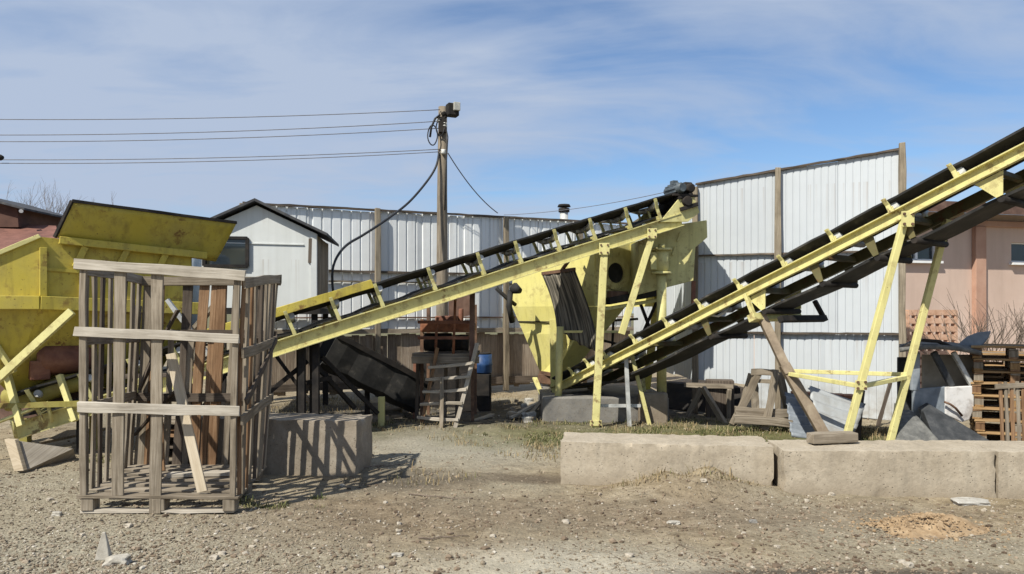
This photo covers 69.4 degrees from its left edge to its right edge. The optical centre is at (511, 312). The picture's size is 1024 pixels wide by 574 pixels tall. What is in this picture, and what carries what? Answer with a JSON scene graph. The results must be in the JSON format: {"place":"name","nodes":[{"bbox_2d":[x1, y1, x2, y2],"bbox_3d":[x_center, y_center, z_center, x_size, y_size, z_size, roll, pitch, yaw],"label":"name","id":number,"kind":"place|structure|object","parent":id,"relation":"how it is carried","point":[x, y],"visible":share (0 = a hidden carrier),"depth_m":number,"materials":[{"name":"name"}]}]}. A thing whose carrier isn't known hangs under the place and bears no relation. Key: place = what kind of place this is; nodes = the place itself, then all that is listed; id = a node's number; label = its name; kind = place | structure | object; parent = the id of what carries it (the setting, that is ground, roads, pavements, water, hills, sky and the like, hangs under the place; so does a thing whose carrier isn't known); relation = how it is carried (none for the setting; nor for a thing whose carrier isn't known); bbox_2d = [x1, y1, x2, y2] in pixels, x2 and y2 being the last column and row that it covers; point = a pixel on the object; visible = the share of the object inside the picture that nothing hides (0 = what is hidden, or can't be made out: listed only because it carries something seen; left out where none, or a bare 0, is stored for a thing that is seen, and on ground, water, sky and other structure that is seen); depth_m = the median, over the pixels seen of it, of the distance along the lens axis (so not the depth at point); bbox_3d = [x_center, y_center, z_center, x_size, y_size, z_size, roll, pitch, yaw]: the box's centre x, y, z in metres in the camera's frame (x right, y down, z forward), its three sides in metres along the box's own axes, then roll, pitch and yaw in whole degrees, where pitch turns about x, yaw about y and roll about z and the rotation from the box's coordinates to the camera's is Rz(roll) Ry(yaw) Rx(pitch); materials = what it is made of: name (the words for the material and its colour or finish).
{"place":"outdoors","nodes":[
{"label":"outdoors","id":0,"kind":"place"},
{"bbox_2d":[0,199,62,249],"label":"old house","id":1,"kind":"structure","parent":0,"point":[19,222],"depth_m":17.60,"materials":[{"name":"red paint"}]},
{"bbox_2d":[89,414,885,509],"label":"grass","id":2,"kind":"structure","parent":0,"point":[703,432],"depth_m":9.71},
{"bbox_2d":[0,425,1022,573],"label":"dead stalks","id":3,"kind":"object","parent":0,"point":[704,559],"visible":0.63,"depth_m":5.18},
{"bbox_2d":[0,313,1023,573],"bbox_3d":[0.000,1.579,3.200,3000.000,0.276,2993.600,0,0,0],"label":"ground","id":4,"kind":"structure","parent":0,"point":[404,441],"depth_m":6.10,"materials":[{"name":"gravel"}]},
{"bbox_2d":[6,177,67,238],"bbox_3d":[-18.474,-1.732,27.040,4.387,6.968,4.483,0,0,0],"label":"bare tree","id":5,"kind":"object","parent":4,"relation":"on","point":[44,198],"visible":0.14,"depth_m":27.90,"materials":[{"name":"brown plant"}]},
{"bbox_2d":[4,438,75,471],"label":"timber ramp","id":6,"kind":"structure","parent":4,"relation":"on","point":[25,456],"depth_m":7.98,"materials":[{"name":"brown wood"}]},
{"bbox_2d":[51,511,62,515],"bbox_3d":[-3.734,1.653,6.070,0.081,0.044,0.057,0,0,0],"label":"stone","id":7,"kind":"object","parent":4,"relation":"on","point":[56,513],"visible":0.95,"depth_m":6.05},
{"bbox_2d":[16,189,116,213],"bbox_3d":[-15.239,-1.180,24.567,4.590,5.864,4.583,0,0,0],"label":"bare tree","id":8,"kind":"object","parent":4,"relation":"on","point":[65,204],"visible":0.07,"depth_m":23.62,"materials":[{"name":"brown plant"}]},
{"bbox_2d":[40,428,105,443],"bbox_3d":[-5.671,1.560,9.519,0.182,0.080,1.154,0,0,13],"label":"plank board","id":9,"kind":"object","parent":4,"relation":"on","point":[67,434],"visible":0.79,"depth_m":9.34,"materials":[{"name":"grey wood"}]},
{"bbox_2d":[95,532,111,559],"bbox_3d":[-2.762,1.577,5.008,0.096,0.185,0.063,0,0,0],"label":"stone shard","id":10,"kind":"object","parent":4,"relation":"on","point":[103,552],"visible":0.91,"depth_m":4.99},
{"bbox_2d":[102,553,131,565],"bbox_3d":[-2.661,1.677,4.990,0.174,0.073,0.120,0,0,0],"label":"stone","id":11,"kind":"object","parent":4,"relation":"on","point":[120,559],"visible":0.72,"depth_m":4.96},
{"bbox_2d":[0,199,236,449],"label":"loading hopper","id":12,"kind":"object","parent":4,"relation":"on","point":[39,302],"visible":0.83,"depth_m":8.51,"materials":[{"name":"yellow paint"}]},
{"bbox_2d":[125,371,205,378],"bbox_3d":[-3.671,0.663,7.851,0.916,0.065,0.095,0,0,-6],"label":"scrap strip","id":13,"kind":"object","parent":12,"relation":"on","point":[126,375],"visible":0.1,"depth_m":7.80,"materials":[{"name":"brown wood"}]},
{"bbox_2d":[126,305,141,402],"bbox_3d":[-4.027,0.467,7.877,0.086,1.087,0.301,0,0,-13],"label":"scrap strip","id":14,"kind":"object","parent":4,"relation":"on","point":[134,344],"visible":0.1,"depth_m":7.88,"materials":[{"name":"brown wood"}]},
{"bbox_2d":[133,449,188,463],"bbox_3d":[-3.448,1.584,8.049,1.017,0.142,0.737,0,0,0],"label":"pallet","id":15,"kind":"object","parent":4,"relation":"on","point":[170,454],"visible":0.02,"depth_m":7.85,"materials":[{"name":"brown wood"}]},
{"bbox_2d":[170,437,173,448],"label":"pallet","id":16,"kind":"object","parent":15,"relation":"on","point":[171,442],"visible":0.02,"depth_m":7.93,"materials":[{"name":"brown wood"}]},
{"bbox_2d":[170,426,174,436],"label":"pallet","id":17,"kind":"object","parent":16,"relation":"on","point":[172,432],"visible":0.02,"depth_m":7.85,"materials":[{"name":"brown wood"}]},
{"bbox_2d":[163,415,202,426],"bbox_3d":[-3.330,1.192,8.050,1.011,0.143,0.730,0,0,0],"label":"pallet","id":18,"kind":"object","parent":17,"relation":"on","point":[172,420],"visible":0.02,"depth_m":7.90,"materials":[{"name":"brown wood"}]},
{"bbox_2d":[165,299,206,355],"bbox_3d":[-3.471,0.173,7.950,0.461,0.646,0.096,0,0,-13],"label":"scrap strip","id":19,"kind":"object","parent":18,"relation":"on","point":[171,305],"visible":0.32,"depth_m":7.88,"materials":[{"name":"metal"}]},
{"bbox_2d":[192,306,209,329],"bbox_3d":[-3.338,0.036,8.049,0.394,0.379,0.074,0,0,16],"label":"scrap strip","id":20,"kind":"object","parent":18,"relation":"on","point":[194,326],"visible":0.21,"depth_m":8.04,"materials":[{"name":"grey wood"}]},
{"bbox_2d":[73,259,281,513],"bbox_3d":[-2.991,0.610,6.708,1.615,2.107,1.308,0,0,0],"label":"wooden crate","id":21,"kind":"object","parent":4,"relation":"on","point":[248,395],"visible":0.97,"depth_m":6.40,"materials":[{"name":"grey wood"}]},
{"bbox_2d":[162,425,165,470],"bbox_3d":[-3.393,1.022,7.115,0.080,0.966,0.350,0,0,-32],"label":"loose plank","id":22,"kind":"object","parent":21,"relation":"on","point":[163,459],"visible":0.21,"depth_m":7.01,"materials":[{"name":"brown wood"}]},
{"bbox_2d":[166,353,207,492],"bbox_3d":[-2.734,0.923,6.219,0.414,1.165,0.051,0,0,19],"label":"loose plank","id":23,"kind":"object","parent":21,"relation":"on","point":[187,425],"visible":0.94,"depth_m":6.20,"materials":[{"name":"brown wood"}]},
{"bbox_2d":[166,470,229,477],"bbox_3d":[-2.854,1.488,6.820,0.601,0.037,0.126,0,0,-8],"label":"loose board","id":24,"kind":"object","parent":21,"relation":"on","point":[179,474],"visible":0.71,"depth_m":6.78,"materials":[{"name":"brown wood"}]},
{"bbox_2d":[191,258,207,404],"bbox_3d":[-4.536,0.379,10.400,0.400,2.642,0.400,0,0,0],"label":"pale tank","id":25,"kind":"object","parent":4,"relation":"on","point":[196,262],"visible":0.02,"depth_m":10.30,"materials":[{"name":"white plastic"}]},
{"bbox_2d":[194,198,338,405],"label":"shed","id":26,"kind":"structure","parent":4,"relation":"on","point":[265,239],"depth_m":11.42,"materials":[{"name":"grey wood"}]},
{"bbox_2d":[202,236,248,267],"bbox_3d":[-4.368,-0.925,11.282,0.680,0.475,0.051,0,0,-8],"label":"window","id":27,"kind":"structure","parent":26,"relation":"in","point":[233,255],"depth_m":11.31,"materials":[{"name":"glass"}]},
{"bbox_2d":[200,412,372,476],"bbox_3d":[-2.396,1.495,7.787,1.761,0.817,0.508,0,0,8],"label":"concrete block","id":28,"kind":"object","parent":4,"relation":"on","point":[326,444],"depth_m":7.50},
{"bbox_2d":[0,180,698,454],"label":"belt conveyor","id":29,"kind":"object","parent":4,"relation":"on","point":[675,205],"visible":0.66,"depth_m":10.15,"materials":[{"name":"metal"}]},
{"bbox_2d":[449,295,469,315],"bbox_3d":[-0.794,-0.139,11.515,0.387,0.476,0.030,0,0,0],"label":"hanging plate","id":30,"kind":"object","parent":29,"relation":"hanging from","point":[463,303],"visible":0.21,"depth_m":11.50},
{"bbox_2d":[320,335,433,418],"bbox_3d":[-2.188,1.000,11.589,1.748,1.403,0.891,0,0,-24],"label":"dark chute","id":31,"kind":"object","parent":4,"relation":"on","point":[368,371],"visible":0.75,"depth_m":11.22,"materials":[{"name":"metal"}]},
{"bbox_2d":[385,407,402,413],"bbox_3d":[-1.943,1.624,12.162,0.303,0.128,0.276,0,0,0],"label":"rubble lump","id":32,"kind":"object","parent":4,"relation":"on","point":[393,410],"visible":0.57,"depth_m":12.06,"materials":[{"name":"grey concrete"}]},
{"bbox_2d":[390,413,404,417],"bbox_3d":[-1.808,1.634,11.666,0.240,0.095,0.219,0,0,0],"label":"rubble lump","id":33,"kind":"object","parent":4,"relation":"on","point":[397,415],"visible":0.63,"depth_m":11.58,"materials":[{"name":"grey concrete"}]},
{"bbox_2d":[391,552,403,556],"bbox_3d":[-0.784,1.661,5.060,0.090,0.031,0.068,0,0,0],"label":"stone","id":34,"kind":"object","parent":4,"relation":"on","point":[399,554],"visible":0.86,"depth_m":5.04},
{"bbox_2d":[408,493,463,498],"bbox_3d":[-0.650,1.649,6.629,0.606,0.017,0.043,0,0,16],"label":"fallen twig","id":35,"kind":"object","parent":4,"relation":"on","point":[431,496],"visible":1,"depth_m":6.64,"materials":[{"name":"wood"}]},
{"bbox_2d":[239,201,633,396],"bbox_3d":[-1.127,-0.203,15.304,8.497,3.727,0.224,0,0,-23],"label":"sheet fence","id":36,"kind":"object","parent":4,"relation":"on","point":[402,242],"visible":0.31,"depth_m":14.99,"materials":[{"name":"white metal"}]},
{"bbox_2d":[427,102,459,332],"bbox_3d":[-1.280,-1.153,14.391,0.673,5.807,0.433,0,0,41],"label":"utility pole","id":37,"kind":"object","parent":4,"relation":"on","point":[451,110],"visible":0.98,"depth_m":14.51,"materials":[{"name":"grey wood"}]},
{"bbox_2d":[0,128,438,141],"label":"power line","id":38,"kind":"object","parent":37,"relation":"attached to","point":[210,138],"visible":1,"depth_m":14.40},
{"bbox_2d":[0,109,439,119],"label":"power line","id":39,"kind":"object","parent":37,"relation":"attached to","point":[211,117],"visible":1,"depth_m":14.40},
{"bbox_2d":[0,151,439,163],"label":"power line","id":40,"kind":"object","parent":37,"relation":"attached to","point":[212,161],"visible":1,"depth_m":14.39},
{"bbox_2d":[3,149,439,159],"bbox_3d":[-8.193,-3.080,14.350,13.574,0.259,0.016,0,0,-1],"label":"power line","id":41,"kind":"object","parent":37,"relation":"attached to","point":[212,157],"visible":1,"depth_m":14.40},
{"bbox_2d":[40,121,436,134],"bbox_3d":[-8.193,-3.594,14.350,13.575,0.332,0.016,0,0,-1],"label":"power line","id":42,"kind":"object","parent":37,"relation":"attached to","point":[232,131],"visible":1,"depth_m":14.40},
{"bbox_2d":[331,153,439,290],"bbox_3d":[-2.210,-1.677,13.174,0.204,2.913,3.108,0,0,28],"label":"cable","id":43,"kind":"object","parent":37,"relation":"attached to","point":[373,228],"visible":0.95,"depth_m":12.96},
{"bbox_2d":[448,153,497,212],"bbox_3d":[-0.788,-2.660,15.399,0.022,0.951,2.039,0,0,28],"label":"power line","id":44,"kind":"object","parent":37,"relation":"attached to","point":[469,184],"visible":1,"depth_m":15.18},
{"bbox_2d":[418,535,468,538],"bbox_3d":[-0.501,1.650,5.441,0.379,0.019,0.043,0,0,-16],"label":"fallen twig","id":45,"kind":"object","parent":4,"relation":"on","point":[439,536],"visible":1,"depth_m":5.43,"materials":[{"name":"wood"}]},
{"bbox_2d":[419,364,468,407],"bbox_3d":[-1.081,1.258,13.250,1.188,0.957,0.700,0,0,0],"label":"dark screen","id":46,"kind":"object","parent":4,"relation":"on","point":[451,384],"visible":0.07,"depth_m":12.90,"materials":[{"name":"metal"}]},
{"bbox_2d":[411,293,479,420],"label":"work platform","id":47,"kind":"structure","parent":4,"relation":"on","point":[421,358],"depth_m":10.83,"materials":[{"name":"metal"}]},
{"bbox_2d":[420,309,475,350],"bbox_3d":[-0.970,0.263,11.320,0.820,0.646,0.500,0,0,0],"label":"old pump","id":48,"kind":"object","parent":47,"relation":"on","point":[446,344],"visible":0.59,"depth_m":11.14,"materials":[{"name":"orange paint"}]},
{"bbox_2d":[417,343,478,427],"bbox_3d":[-0.915,1.035,10.512,0.881,1.200,0.470,0,0,0],"label":"ladder","id":49,"kind":"object","parent":4,"relation":"on","point":[441,419],"visible":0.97,"depth_m":10.53,"materials":[{"name":"grey wood"}]},
{"bbox_2d":[461,373,490,410],"bbox_3d":[-0.606,1.350,12.600,0.500,0.620,0.400,0,0,0],"label":"stand","id":50,"kind":"object","parent":4,"relation":"on","point":[483,392],"visible":0.69,"depth_m":12.40,"materials":[{"name":"metal"}]},
{"bbox_2d":[477,352,492,373],"bbox_3d":[-0.505,0.858,12.600,0.354,0.345,0.360,0,0,0],"label":"blue drum","id":51,"kind":"object","parent":50,"relation":"on","point":[484,364],"visible":0.62,"depth_m":12.45,"materials":[{"name":"plastic"}]},
{"bbox_2d":[474,413,493,420],"bbox_3d":[-0.514,1.645,11.450,0.087,0.098,0.657,0,0,39],"label":"scrap board","id":52,"kind":"object","parent":4,"relation":"on","point":[485,416],"visible":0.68,"depth_m":11.53,"materials":[{"name":"grey wood"}]},
{"bbox_2d":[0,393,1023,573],"bbox_3d":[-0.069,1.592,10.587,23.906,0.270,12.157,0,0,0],"label":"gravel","id":53,"kind":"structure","parent":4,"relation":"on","point":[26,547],"depth_m":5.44,"materials":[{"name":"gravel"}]},
{"bbox_2d":[0,392,1023,573],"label":"soil clods","id":54,"kind":"object","parent":4,"relation":"on","point":[775,565],"visible":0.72,"depth_m":5.49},
{"bbox_2d":[509,402,536,418],"bbox_3d":[0.209,1.538,11.698,0.630,0.222,0.068,0,0,-40],"label":"scrap board","id":55,"kind":"object","parent":4,"relation":"on","point":[524,409],"visible":0.92,"depth_m":11.66,"materials":[{"name":"grey wood"}]},
{"bbox_2d":[521,416,532,422],"bbox_3d":[0.233,1.618,11.180,0.170,0.115,0.149,0,0,-8],"label":"rubble lump","id":56,"kind":"object","parent":4,"relation":"on","point":[526,419],"visible":0.81,"depth_m":11.12,"materials":[{"name":"concrete"}]},
{"bbox_2d":[526,411,535,416],"bbox_3d":[0.298,1.603,11.584,0.172,0.112,0.145,0,0,0],"label":"rubble lump","id":57,"kind":"object","parent":4,"relation":"on","point":[532,413],"visible":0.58,"depth_m":11.53,"materials":[{"name":"concrete"}]},
{"bbox_2d":[558,204,570,218],"bbox_3d":[1.308,-0.533,18.600,0.332,4.367,0.340,0,0,0],"label":"chimney pipe","id":58,"kind":"object","parent":4,"relation":"on","point":[564,212],"visible":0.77,"depth_m":18.50,"materials":[{"name":"metal"}]},
{"bbox_2d":[538,385,668,422],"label":"concrete plinth","id":59,"kind":"structure","parent":4,"relation":"on","point":[571,405],"depth_m":11.20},
{"bbox_2d":[495,220,706,395],"bbox_3d":[1.368,0.134,12.185,3.364,3.135,2.161,0,0,45],"label":"mixer bin","id":60,"kind":"object","parent":59,"relation":"on","point":[554,309],"visible":0.91,"depth_m":11.80,"materials":[{"name":"metal"}]},
{"bbox_2d":[638,392,667,422],"bbox_3d":[2.116,1.439,11.120,0.420,0.480,0.200,0,0,0],"label":"concrete footing","id":61,"kind":"object","parent":4,"relation":"on","point":[657,404],"visible":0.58,"depth_m":11.02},
{"bbox_2d":[560,432,773,485],"bbox_3d":[1.487,1.572,7.287,1.986,0.663,0.607,0,0,8],"label":"concrete block","id":62,"kind":"object","parent":4,"relation":"on","point":[596,459],"depth_m":7.04,"materials":[{"name":"concrete"}]},
{"bbox_2d":[666,520,679,524],"bbox_3d":[1.278,1.660,5.846,0.105,0.030,0.079,0,0,0],"label":"stone","id":63,"kind":"object","parent":4,"relation":"on","point":[675,522],"visible":0.98,"depth_m":5.83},
{"bbox_2d":[706,379,733,417],"bbox_3d":[3.300,1.379,11.750,0.420,0.620,0.300,0,0,11],"label":"plank box","id":64,"kind":"object","parent":4,"relation":"on","point":[718,395],"visible":0.53,"depth_m":11.61,"materials":[{"name":"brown wood"}]},
{"bbox_2d":[729,369,792,430],"bbox_3d":[3.286,1.133,9.712,0.882,0.796,0.668,0,0,8],"label":"timber trestle","id":65,"kind":"object","parent":4,"relation":"on","point":[766,417],"visible":0.95,"depth_m":9.58,"materials":[{"name":"brown wood"}]},
{"bbox_2d":[633,142,906,423],"bbox_3d":[3.236,-0.425,13.365,2.582,4.283,6.598,0,0,-29],"label":"sheet fence","id":66,"kind":"object","parent":4,"relation":"on","point":[757,220],"visible":0.47,"depth_m":11.66,"materials":[{"name":"white metal"}]},
{"bbox_2d":[508,192,662,214],"bbox_3d":[1.458,-2.107,14.350,0.012,0.127,5.245,0,0,-39],"label":"power line","id":67,"kind":"object","parent":66,"relation":"attached to","point":[588,206],"visible":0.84,"depth_m":14.27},
{"bbox_2d":[549,127,1023,439],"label":"belt conveyor","id":68,"kind":"object","parent":4,"relation":"on","point":[984,170],"visible":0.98,"depth_m":8.38,"materials":[{"name":"metal"}]},
{"bbox_2d":[785,392,814,437],"bbox_3d":[3.736,1.308,9.438,0.418,0.531,0.603,0,0,13],"label":"corrugated sheet","id":69,"kind":"object","parent":4,"relation":"on","point":[801,426],"visible":0.47,"depth_m":9.40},
{"bbox_2d":[808,385,864,431],"bbox_3d":[4.090,1.254,9.101,0.715,0.648,0.854,0,0,11],"label":"corrugated sheet","id":70,"kind":"object","parent":4,"relation":"on","point":[832,409],"visible":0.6,"depth_m":9.24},
{"bbox_2d":[856,390,864,440],"bbox_3d":[4.448,1.329,9.447,0.061,0.654,0.622,0,0,31],"label":"leaning stick","id":71,"kind":"object","parent":4,"relation":"on","point":[858,429],"visible":0.37,"depth_m":9.36,"materials":[{"name":"brown wood"}]},
{"bbox_2d":[768,439,995,497],"bbox_3d":[3.425,1.575,6.969,1.864,0.673,0.607,0,0,4],"label":"concrete block","id":72,"kind":"object","parent":4,"relation":"on","point":[923,468],"depth_m":6.68,"materials":[{"name":"concrete"}]},
{"bbox_2d":[806,431,857,443],"bbox_3d":[3.060,1.193,7.060,0.472,0.101,0.126,0,0,-10],"label":"timber offcut","id":73,"kind":"object","parent":72,"relation":"on","point":[829,437],"visible":1,"depth_m":7.01,"materials":[{"name":"grey wood"}]},
{"bbox_2d":[876,383,891,426],"bbox_3d":[5.457,1.373,10.851,0.518,0.686,0.057,0,0,-40],"label":"leaning stick","id":74,"kind":"object","parent":4,"relation":"on","point":[882,410],"visible":0.79,"depth_m":10.84,"materials":[{"name":"brown wood"}]},
{"bbox_2d":[777,505,1022,555],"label":"sand crumbs","id":75,"kind":"object","parent":4,"relation":"on","point":[921,515],"visible":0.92,"depth_m":5.64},
{"bbox_2d":[902,562,913,567],"bbox_3d":[2.587,1.646,4.832,0.061,0.033,0.054,0,0,-19],"label":"stone","id":76,"kind":"object","parent":4,"relation":"on","point":[909,564],"visible":1,"depth_m":4.82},
{"bbox_2d":[864,512,989,539],"bbox_3d":[3.267,1.628,5.715,1.166,0.141,0.692,0,0,-17],"label":"sand heap","id":77,"kind":"object","parent":4,"relation":"on","point":[923,529],"visible":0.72,"depth_m":5.59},
{"bbox_2d":[905,310,957,387],"bbox_3d":[7.530,0.814,13.305,1.054,1.726,0.111,0,0,-12],"label":"slotted clay panel","id":78,"kind":"object","parent":4,"relation":"on","point":[931,322],"visible":0.24,"depth_m":13.27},
{"bbox_2d":[897,331,990,422],"bbox_3d":[5.329,0.939,9.159,0.988,1.438,2.215,0,0,28],"label":"wrecked car","id":79,"kind":"object","parent":4,"relation":"on","point":[946,388],"visible":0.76,"depth_m":8.55,"materials":[{"name":"grey paint"}]},
{"bbox_2d":[918,403,988,440],"bbox_3d":[4.870,1.285,8.157,0.678,0.495,0.702,0,0,0],"label":"dark slab","id":80,"kind":"object","parent":4,"relation":"on","point":[940,425],"depth_m":8.08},
{"bbox_2d":[907,305,1023,361],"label":"bare shrub","id":81,"kind":"object","parent":4,"relation":"on","point":[982,330],"visible":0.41,"depth_m":11.53,"materials":[{"name":"brown plant"}]},
{"bbox_2d":[950,497,990,505],"bbox_3d":[3.995,1.651,6.461,0.311,0.049,0.205,0,0,0],"label":"concrete scrap","id":82,"kind":"object","parent":4,"relation":"on","point":[965,501],"visible":1,"depth_m":6.39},
{"bbox_2d":[935,290,1023,361],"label":"bare shrub","id":83,"kind":"object","parent":4,"relation":"on","point":[1002,333],"visible":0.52,"depth_m":10.84,"materials":[{"name":"brown plant"}]},
{"bbox_2d":[946,301,1023,423],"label":"bare shrub","id":84,"kind":"object","parent":4,"relation":"on","point":[1014,315],"visible":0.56,"depth_m":10.88,"materials":[{"name":"brown plant"}]},
{"bbox_2d":[963,440,1023,498],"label":"concrete block","id":85,"kind":"object","parent":4,"relation":"on","point":[1009,468],"depth_m":6.61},
{"bbox_2d":[987,434,1010,440],"bbox_3d":[5.862,1.566,8.651,0.826,0.160,0.858,0,0,28],"label":"pallet","id":86,"kind":"object","parent":4,"relation":"on","point":[990,437],"visible":0.04,"depth_m":8.86,"materials":[{"name":"beige wood"}]},
{"bbox_2d":[971,423,1021,440],"bbox_3d":[5.859,1.430,8.626,0.829,0.163,0.859,0,0,28],"label":"pallet","id":87,"kind":"object","parent":86,"relation":"on","point":[991,428],"visible":0.32,"depth_m":8.57,"materials":[{"name":"beige wood"}]},
{"bbox_2d":[969,411,1021,433],"bbox_3d":[5.848,1.292,8.645,0.828,0.164,0.866,0,0,28],"label":"pallet","id":88,"kind":"object","parent":87,"relation":"on","point":[979,424],"visible":0.47,"depth_m":8.47,"materials":[{"name":"beige wood"}]},
{"bbox_2d":[972,400,1021,421],"bbox_3d":[5.841,1.148,8.624,0.826,0.160,0.858,0,0,33],"label":"pallet","id":89,"kind":"object","parent":88,"relation":"on","point":[988,405],"visible":0.47,"depth_m":8.46,"materials":[{"name":"beige wood"}]},
{"bbox_2d":[974,388,1020,408],"bbox_3d":[5.870,1.012,8.642,0.829,0.163,0.859,0,0,32],"label":"pallet","id":90,"kind":"object","parent":89,"relation":"on","point":[978,400],"visible":0.52,"depth_m":8.48,"materials":[{"name":"beige wood"}]},
{"bbox_2d":[971,377,1023,395],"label":"pallet","id":91,"kind":"object","parent":90,"relation":"on","point":[976,387],"visible":0.4,"depth_m":8.51,"materials":[{"name":"beige wood"}]},
{"bbox_2d":[972,366,1023,382],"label":"pallet","id":92,"kind":"object","parent":91,"relation":"on","point":[1008,376],"visible":0.69,"depth_m":8.48,"materials":[{"name":"beige wood"}]},
{"bbox_2d":[971,354,1023,371],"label":"pallet","id":93,"kind":"object","parent":92,"relation":"on","point":[1013,365],"visible":0.78,"depth_m":8.45,"materials":[{"name":"beige wood"}]},
{"bbox_2d":[971,344,1023,359],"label":"pallet","id":94,"kind":"object","parent":93,"relation":"on","point":[1011,352],"visible":0.85,"depth_m":8.41,"materials":[{"name":"beige wood"}]},
{"bbox_2d":[995,381,1023,440],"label":"slatted panel","id":95,"kind":"object","parent":4,"relation":"on","point":[1011,385],"visible":0.65,"depth_m":7.73,"materials":[{"name":"brown wood"}]},
{"bbox_2d":[0,0,1023,312],"label":"sky","id":96,"kind":"structure","parent":0,"point":[576,103],"materials":[{"name":"blue"}]},
{"bbox_2d":[532,377,541,394],"bbox_3d":[0.475,1.312,12.400,0.083,0.428,0.467,0,0,-25],"label":"scrap board","id":97,"kind":"object","parent":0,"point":[536,383],"visible":0.53,"depth_m":12.49,"materials":[{"name":"yellow paint"}]},
{"bbox_2d":[271,391,991,487],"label":"dry grass","id":98,"kind":"structure","parent":0,"point":[876,431],"depth_m":9.66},
{"bbox_2d":[895,409,937,440],"bbox_3d":[4.346,1.309,8.126,0.546,0.417,0.634,0,0,0],"label":"grey slab","id":99,"kind":"object","parent":98,"relation":"on","point":[912,426],"depth_m":8.06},
{"bbox_2d":[905,201,1023,361],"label":"pink building","id":100,"kind":"structure","parent":0,"point":[983,263],"depth_m":16.35,"materials":[{"name":"paint"}]},
{"bbox_2d":[907,240,943,262],"bbox_3d":[8.836,-1.340,16.073,1.071,0.540,0.240,0,0,-13],"label":"window","id":101,"kind":"structure","parent":100,"relation":"in","point":[926,254],"depth_m":16.22,"materials":[{"name":"grey glass"}]},
{"bbox_2d":[1009,243,1023,264],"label":"window","id":102,"kind":"structure","parent":100,"relation":"in","point":[1017,249],"depth_m":16.80,"materials":[{"name":"grey glass"}]},
{"bbox_2d":[984,397,1003,400],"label":"pallet","id":103,"kind":"object","parent":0,"point":[991,398],"visible":0.04,"depth_m":9.34,"materials":[{"name":"beige wood"}]},
{"bbox_2d":[981,384,1020,389],"bbox_3d":[6.399,1.013,9.566,0.828,0.164,0.866,0,0,30],"label":"pallet","id":104,"kind":"object","parent":103,"relation":"on","point":[987,386],"visible":0.06,"depth_m":9.34,"materials":[{"name":"beige wood"}]},
{"bbox_2d":[983,373,1023,378],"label":"pallet","id":105,"kind":"object","parent":104,"relation":"on","point":[996,375],"visible":0.09,"depth_m":9.44,"materials":[{"name":"beige wood"}]},
{"bbox_2d":[983,361,1023,375],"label":"pallet","id":106,"kind":"object","parent":105,"relation":"on","point":[986,363],"visible":0.18,"depth_m":9.52,"materials":[{"name":"beige wood"}]},
{"bbox_2d":[970,351,1023,364],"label":"pallet","id":107,"kind":"object","parent":106,"relation":"on","point":[1002,353],"visible":0.21,"depth_m":9.39,"materials":[{"name":"beige wood"}]},
{"bbox_3d":[0.221,1.608,11.629,0.162,0.086,0.115,0,0,0],"label":"rubble lump","id":108,"kind":"object","parent":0,"visible":0},
{"bbox_2d":[531,390,551,410],"bbox_3d":[0.445,1.442,11.799,0.073,0.384,0.547,0,0,40],"label":"scrap board","id":109,"kind":"object","parent":108,"relation":"on","point":[537,406],"visible":0.55,"depth_m":11.75,"materials":[{"name":"grey wood"}]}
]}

